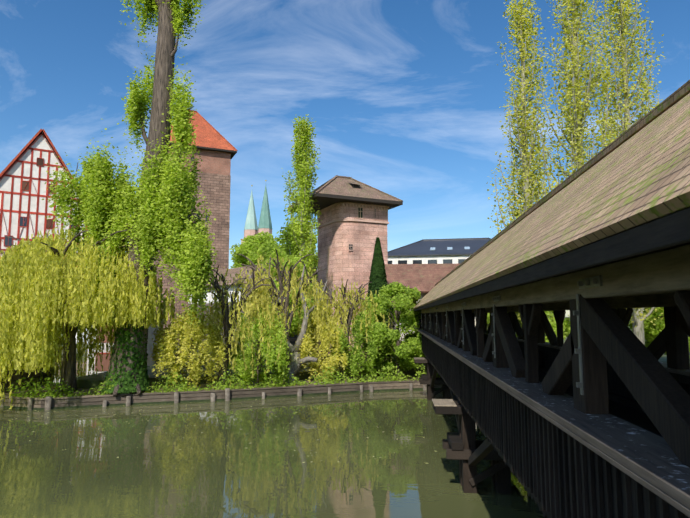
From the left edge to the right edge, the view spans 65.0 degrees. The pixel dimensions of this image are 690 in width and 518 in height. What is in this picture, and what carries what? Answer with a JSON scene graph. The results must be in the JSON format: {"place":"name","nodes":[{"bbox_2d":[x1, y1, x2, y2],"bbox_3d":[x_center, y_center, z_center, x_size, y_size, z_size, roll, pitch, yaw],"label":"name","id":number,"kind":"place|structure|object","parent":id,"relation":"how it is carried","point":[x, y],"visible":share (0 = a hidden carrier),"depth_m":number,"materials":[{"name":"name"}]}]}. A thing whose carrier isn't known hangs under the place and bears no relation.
{"place":"outdoors","nodes":[
{"label":"outdoors","id":0,"kind":"place"},
{"bbox_2d":[0,369,543,517],"bbox_3d":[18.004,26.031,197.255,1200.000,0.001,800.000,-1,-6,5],"label":"river water","id":1,"kind":"structure","parent":0,"point":[254,467],"depth_m":19.57,"materials":[{"name":"green liquid"}]},
{"bbox_2d":[0,394,424,462],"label":"floating river leaves","id":2,"kind":"object","parent":1,"relation":"on","point":[202,432],"depth_m":26.65,"materials":[{"name":"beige plant"}]},
{"bbox_2d":[0,0,689,316],"label":"sky","id":3,"kind":"structure","parent":0,"point":[404,98],"materials":[{"name":"blue"}]},
{"bbox_2d":[8,317,689,404],"bbox_3d":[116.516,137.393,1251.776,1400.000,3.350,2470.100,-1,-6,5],"label":"island ground","id":4,"kind":"structure","parent":0,"point":[86,383],"depth_m":37.65,"materials":[{"name":"green plant"}]},
{"bbox_2d":[0,354,55,398],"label":"bush","id":5,"kind":"object","parent":4,"relation":"on","point":[14,378],"visible":0.12,"depth_m":34.54,"materials":[{"name":"green plant"}]},
{"bbox_2d":[0,129,88,256],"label":"half-timbered house","id":6,"kind":"structure","parent":4,"relation":"on","point":[25,209],"depth_m":89.67,"materials":[{"name":"white paint"}]},
{"bbox_2d":[0,225,175,410],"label":"weeping willow","id":7,"kind":"object","parent":4,"relation":"on","point":[32,335],"depth_m":31.00,"materials":[{"name":"plant"}]},
{"bbox_2d":[86,319,163,374],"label":"building","id":8,"kind":"structure","parent":4,"relation":"on","point":[106,363],"depth_m":48.37,"materials":[{"name":"concrete"}]},
{"bbox_2d":[42,0,221,396],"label":"old poplar","id":9,"kind":"object","parent":4,"relation":"on","point":[104,205],"depth_m":33.77,"materials":[{"name":"green plant"}]},
{"bbox_2d":[101,306,150,393],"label":"old poplar ivy leaves","id":10,"kind":"object","parent":9,"relation":"attached to","point":[128,385],"visible":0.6,"depth_m":32.70,"materials":[{"name":"green plant"}]},
{"bbox_2d":[151,299,226,388],"bbox_3d":[-10.220,5.808,35.764,5.725,6.575,5.643,-1,-6,5],"label":"bush","id":11,"kind":"object","parent":4,"relation":"on","point":[169,335],"depth_m":34.53,"materials":[{"name":"plant"}]},
{"bbox_2d":[153,110,237,343],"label":"brick tower","id":12,"kind":"structure","parent":4,"relation":"on","point":[216,149],"depth_m":83.50,"materials":[{"name":"brick"}]},
{"bbox_2d":[0,383,426,409],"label":"wooden posts","id":13,"kind":"object","parent":4,"relation":"on","point":[48,401],"visible":0.17,"depth_m":32.88,"materials":[{"name":"brown wood"}]},
{"bbox_2d":[3,380,442,409],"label":"shore revetment planks","id":14,"kind":"object","parent":4,"relation":"on","point":[198,395],"visible":0.67,"depth_m":33.56,"materials":[{"name":"brown wood"}]},
{"bbox_2d":[6,364,440,397],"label":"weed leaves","id":15,"kind":"object","parent":4,"relation":"on","point":[156,389],"visible":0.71,"depth_m":34.31,"materials":[{"name":"green plant"}]},
{"bbox_2d":[175,262,289,385],"bbox_3d":[-7.911,4.368,37.156,8.567,8.471,6.658,-1,-6,5],"label":"willow tree","id":16,"kind":"object","parent":4,"relation":"on","point":[267,310],"depth_m":36.23,"materials":[{"name":"plant"}]},
{"bbox_2d":[229,231,273,267],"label":"tree","id":17,"kind":"object","parent":4,"relation":"on","point":[249,247],"depth_m":74.07,"materials":[{"name":"green plant"}]},
{"bbox_2d":[188,264,316,353],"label":"wall","id":18,"kind":"structure","parent":4,"relation":"on","point":[233,272],"depth_m":70.02,"materials":[{"name":"stone"}]},
{"bbox_2d":[218,304,291,386],"bbox_3d":[-6.083,6.024,36.511,5.384,5.968,4.945,-1,-6,5],"label":"bush","id":19,"kind":"object","parent":4,"relation":"on","point":[279,366],"depth_m":35.79,"materials":[{"name":"green plant"}]},
{"bbox_2d":[240,180,278,245],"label":"church spires","id":20,"kind":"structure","parent":4,"relation":"on","point":[251,227],"depth_m":256.38,"materials":[{"name":"metal"}]},
{"bbox_2d":[207,249,332,378],"bbox_3d":[-5.218,4.242,38.959,8.852,9.548,7.050,-1,-6,5],"label":"willow tree","id":21,"kind":"object","parent":4,"relation":"on","point":[294,285],"depth_m":38.42,"materials":[{"name":"green plant"}]},
{"bbox_2d":[253,246,315,336],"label":"tree","id":22,"kind":"object","parent":4,"relation":"on","point":[296,319],"depth_m":47.01,"materials":[{"name":"green plant"}]},
{"bbox_2d":[260,224,317,269],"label":"tree","id":23,"kind":"object","parent":4,"relation":"on","point":[267,245],"depth_m":69.52,"materials":[{"name":"green plant"}]},
{"bbox_2d":[247,266,346,383],"bbox_3d":[-3.124,5.040,38.102,8.204,9.535,1.994,0,-6,2],"label":"tree trunk","id":24,"kind":"object","parent":4,"relation":"on","point":[295,364],"visible":0.48,"depth_m":38.04,"materials":[{"name":"grey plant"}]},
{"bbox_2d":[281,114,321,337],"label":"poplar tree","id":25,"kind":"object","parent":4,"relation":"on","point":[304,136],"depth_m":51.75,"materials":[{"name":"green plant"}]},
{"bbox_2d":[292,314,350,381],"bbox_3d":[-1.814,6.535,39.692,4.524,5.600,4.580,-1,-6,5],"label":"bush","id":26,"kind":"object","parent":4,"relation":"on","point":[332,361],"depth_m":38.49,"materials":[{"name":"plant"}]},
{"bbox_2d":[288,175,402,356],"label":"water tower","id":27,"kind":"structure","parent":4,"relation":"on","point":[353,217],"depth_m":54.81,"materials":[{"name":"stone"}]},
{"bbox_2d":[305,278,392,378],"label":"willow tree","id":28,"kind":"object","parent":4,"relation":"on","point":[344,307],"depth_m":40.33,"materials":[{"name":"green plant"}]},
{"bbox_2d":[328,303,391,379],"bbox_3d":[1.170,6.367,40.236,4.698,6.335,4.823,-1,-6,5],"label":"bush","id":29,"kind":"object","parent":4,"relation":"on","point":[355,359],"depth_m":38.99,"materials":[{"name":"green plant"}]},
{"bbox_2d":[360,237,393,357],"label":"conifer tree","id":30,"kind":"object","parent":4,"relation":"on","point":[378,277],"visible":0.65,"depth_m":46.31,"materials":[{"name":"green plant"}]},
{"bbox_2d":[362,282,425,377],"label":"bush","id":31,"kind":"object","parent":4,"relation":"on","point":[409,349],"depth_m":40.57,"materials":[{"name":"green plant"}]},
{"bbox_2d":[388,238,490,263],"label":"modern block","id":32,"kind":"structure","parent":4,"relation":"on","point":[444,251],"depth_m":95.66,"materials":[{"name":"white paint"}]},
{"bbox_2d":[385,264,521,365],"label":"brick wall","id":33,"kind":"structure","parent":4,"relation":"on","point":[424,279],"depth_m":51.32,"materials":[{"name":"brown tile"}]},
{"bbox_2d":[487,0,559,325],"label":"tall poplar tree","id":34,"kind":"object","parent":4,"relation":"on","point":[513,173],"depth_m":45.93,"materials":[{"name":"green plant"}]},
{"bbox_2d":[487,311,570,341],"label":"island tree","id":35,"kind":"object","parent":4,"relation":"on","point":[566,327],"depth_m":44.68,"materials":[{"name":"green plant"}]},
{"bbox_2d":[531,0,622,316],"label":"tall poplar tree","id":36,"kind":"object","parent":4,"relation":"on","point":[585,43],"depth_m":42.98,"materials":[{"name":"green plant"}]},
{"bbox_2d":[583,0,665,344],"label":"tall poplar tree","id":37,"kind":"object","parent":4,"relation":"on","point":[625,4],"depth_m":44.40,"materials":[{"name":"green plant"}]},
{"bbox_2d":[628,307,689,356],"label":"tree","id":38,"kind":"object","parent":4,"relation":"on","point":[651,331],"depth_m":44.05,"materials":[{"name":"green plant"}]},
{"label":"ground","id":39,"kind":"structure","parent":0,"visible":0},
{"bbox_2d":[413,206,689,485],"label":"bridge timbers","id":40,"kind":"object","parent":39,"relation":"on","point":[671,230],"visible":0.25,"depth_m":5.98,"materials":[{"name":"brown wood"}]},
{"bbox_2d":[413,80,689,308],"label":"bridge roof","id":41,"kind":"structure","parent":40,"relation":"on","point":[637,173],"depth_m":5.68,"materials":[{"name":"beige wood"}]},
{"bbox_2d":[414,244,689,406],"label":"bridge top chords","id":42,"kind":"object","parent":40,"relation":"attached to","point":[657,279],"visible":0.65,"depth_m":5.66,"materials":[{"name":"brown wood"}]},
{"bbox_2d":[415,328,689,517],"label":"bridge sill boards","id":43,"kind":"object","parent":40,"relation":"attached to","point":[650,461],"visible":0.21,"depth_m":4.69,"materials":[{"name":"grey wood"}]},
{"bbox_2d":[417,332,689,517],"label":"bridge parapet","id":44,"kind":"structure","parent":40,"relation":"attached to","point":[556,471],"depth_m":7.14,"materials":[{"name":"brown wood"}]},
{"bbox_2d":[418,290,689,493],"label":"bridge post braces","id":45,"kind":"object","parent":40,"relation":"attached to","point":[659,392],"visible":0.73,"depth_m":6.61,"materials":[{"name":"brown wood"}]},
{"bbox_2d":[418,275,689,394],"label":"bridge iron straps","id":46,"kind":"object","parent":45,"relation":"attached to","point":[591,282],"visible":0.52,"depth_m":5.70,"materials":[{"name":"grey metal"}]}
]}

